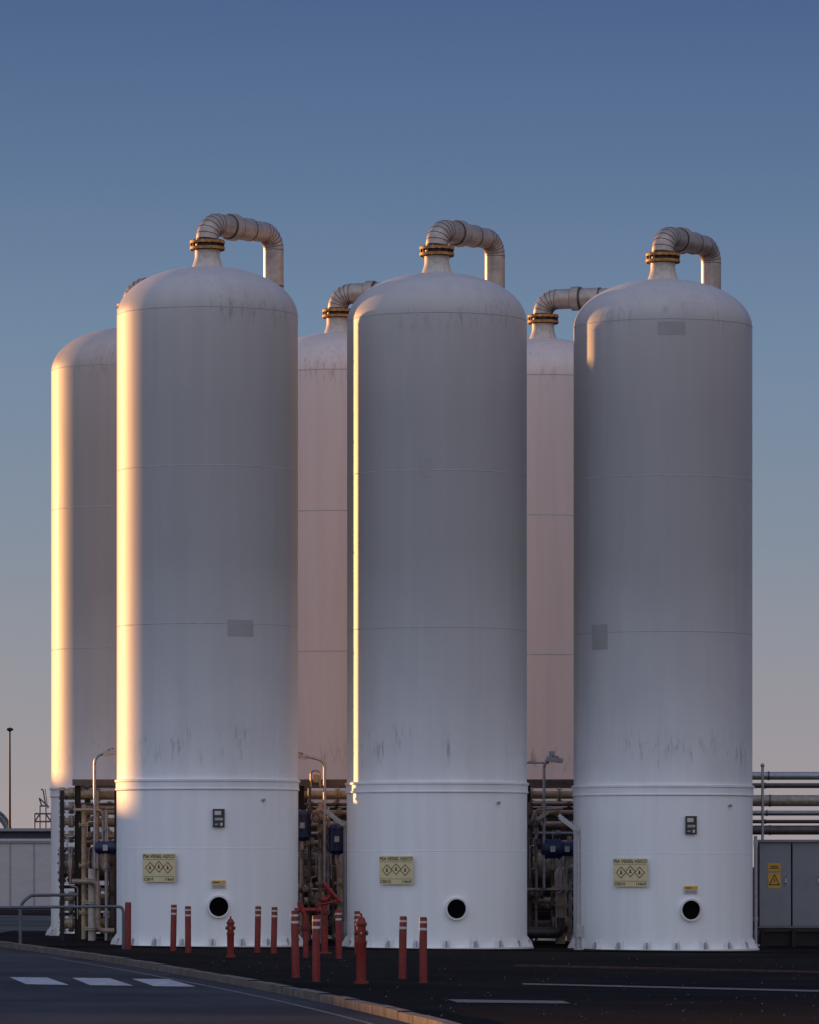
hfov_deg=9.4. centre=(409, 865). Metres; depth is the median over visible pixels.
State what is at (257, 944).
bollard
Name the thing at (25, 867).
panels
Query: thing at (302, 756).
floodlight
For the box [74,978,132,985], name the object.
road marking
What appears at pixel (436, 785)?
storage tank
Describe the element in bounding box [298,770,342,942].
valve station
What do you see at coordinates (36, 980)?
road marking
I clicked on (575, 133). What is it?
sky
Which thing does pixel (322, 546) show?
storage tank
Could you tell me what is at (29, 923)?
concrete yard
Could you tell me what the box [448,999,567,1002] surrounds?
yard marking
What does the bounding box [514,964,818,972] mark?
brick edging
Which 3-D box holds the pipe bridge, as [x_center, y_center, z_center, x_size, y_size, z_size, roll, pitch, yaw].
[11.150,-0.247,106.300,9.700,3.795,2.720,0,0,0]
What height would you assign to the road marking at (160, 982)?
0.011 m
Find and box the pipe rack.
[72,779,573,944]
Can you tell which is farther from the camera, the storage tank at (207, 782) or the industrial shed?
the industrial shed
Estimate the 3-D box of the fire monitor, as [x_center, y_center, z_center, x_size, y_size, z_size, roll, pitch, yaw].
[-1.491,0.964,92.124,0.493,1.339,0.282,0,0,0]
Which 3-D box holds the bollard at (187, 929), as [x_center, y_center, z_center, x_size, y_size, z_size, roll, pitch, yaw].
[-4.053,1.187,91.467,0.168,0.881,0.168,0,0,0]
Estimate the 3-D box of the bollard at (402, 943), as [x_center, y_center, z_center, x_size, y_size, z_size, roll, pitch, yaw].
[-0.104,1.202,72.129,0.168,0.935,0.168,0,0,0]
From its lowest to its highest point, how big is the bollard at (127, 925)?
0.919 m
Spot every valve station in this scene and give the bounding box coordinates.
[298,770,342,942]
[527,802,572,943]
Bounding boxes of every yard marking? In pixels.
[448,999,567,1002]
[522,983,818,991]
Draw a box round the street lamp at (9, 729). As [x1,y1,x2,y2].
[6,728,13,827]
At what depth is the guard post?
101.97 m
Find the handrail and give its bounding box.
[0,893,124,948]
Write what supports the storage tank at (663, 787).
on the tank foundation slab
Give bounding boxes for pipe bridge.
[752,763,818,839]
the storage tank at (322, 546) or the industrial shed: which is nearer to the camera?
the storage tank at (322, 546)
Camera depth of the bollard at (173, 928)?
92.76 m
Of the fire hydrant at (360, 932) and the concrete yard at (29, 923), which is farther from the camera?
the concrete yard at (29, 923)
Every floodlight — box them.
[90,748,116,868]
[298,752,325,885]
[540,755,562,888]
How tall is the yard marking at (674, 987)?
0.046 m
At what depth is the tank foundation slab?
99.36 m
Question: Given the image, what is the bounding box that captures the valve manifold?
[57,786,116,940]
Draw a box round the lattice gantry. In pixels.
[34,788,50,827]
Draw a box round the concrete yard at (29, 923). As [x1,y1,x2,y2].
[0,915,50,932]
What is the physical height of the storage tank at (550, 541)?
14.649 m
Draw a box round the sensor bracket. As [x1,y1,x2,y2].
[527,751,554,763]
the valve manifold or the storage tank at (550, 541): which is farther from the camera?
the storage tank at (550, 541)
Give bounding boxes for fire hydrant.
[225,916,235,957]
[354,913,368,983]
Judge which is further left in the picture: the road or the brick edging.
the road
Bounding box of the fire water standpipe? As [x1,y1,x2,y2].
[294,902,322,957]
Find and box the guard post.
[753,836,759,945]
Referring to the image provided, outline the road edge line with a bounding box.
[55,958,372,1023]
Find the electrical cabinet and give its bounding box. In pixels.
[757,840,818,946]
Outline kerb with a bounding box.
[0,941,459,1023]
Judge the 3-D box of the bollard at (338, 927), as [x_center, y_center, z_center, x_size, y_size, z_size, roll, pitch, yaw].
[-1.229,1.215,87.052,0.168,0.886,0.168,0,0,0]
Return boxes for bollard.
[123,902,132,949]
[169,905,177,951]
[184,906,192,952]
[253,906,261,952]
[269,907,277,953]
[290,910,301,978]
[310,915,321,982]
[334,910,343,958]
[353,911,359,953]
[397,916,407,979]
[417,917,428,983]
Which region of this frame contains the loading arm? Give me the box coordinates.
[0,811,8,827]
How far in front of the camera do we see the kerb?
65.16 m
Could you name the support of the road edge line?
on the road
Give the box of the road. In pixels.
[0,947,409,1023]
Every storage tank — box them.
[46,277,145,935]
[111,213,302,946]
[298,281,380,938]
[342,220,533,948]
[527,286,608,940]
[568,227,758,950]
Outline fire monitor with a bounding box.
[315,881,341,953]
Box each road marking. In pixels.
[11,977,67,984]
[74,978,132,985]
[134,979,195,986]
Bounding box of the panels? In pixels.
[0,839,50,913]
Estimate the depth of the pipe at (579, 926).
98.56 m
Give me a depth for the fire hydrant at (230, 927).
87.61 m
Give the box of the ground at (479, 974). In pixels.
[0,867,818,1023]
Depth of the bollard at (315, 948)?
69.69 m
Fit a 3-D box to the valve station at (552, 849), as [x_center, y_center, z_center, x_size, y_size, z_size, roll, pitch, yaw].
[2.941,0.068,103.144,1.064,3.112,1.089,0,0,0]
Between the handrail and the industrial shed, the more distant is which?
the industrial shed
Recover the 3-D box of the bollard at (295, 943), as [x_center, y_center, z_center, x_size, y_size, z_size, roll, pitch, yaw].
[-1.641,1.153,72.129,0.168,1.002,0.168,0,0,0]
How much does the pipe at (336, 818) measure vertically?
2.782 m
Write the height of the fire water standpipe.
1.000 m
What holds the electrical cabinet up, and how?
on the tank foundation slab
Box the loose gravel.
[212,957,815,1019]
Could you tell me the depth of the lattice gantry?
209.97 m
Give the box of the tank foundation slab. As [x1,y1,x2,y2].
[0,931,818,953]
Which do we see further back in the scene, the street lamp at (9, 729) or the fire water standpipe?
the street lamp at (9, 729)
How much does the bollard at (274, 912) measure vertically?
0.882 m
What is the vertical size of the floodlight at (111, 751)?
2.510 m
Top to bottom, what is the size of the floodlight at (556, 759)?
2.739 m
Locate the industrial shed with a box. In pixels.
[0,828,50,909]
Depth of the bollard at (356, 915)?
92.09 m
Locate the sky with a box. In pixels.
[0,0,818,866]
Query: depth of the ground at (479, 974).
71.70 m
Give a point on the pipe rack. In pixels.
(304, 785)

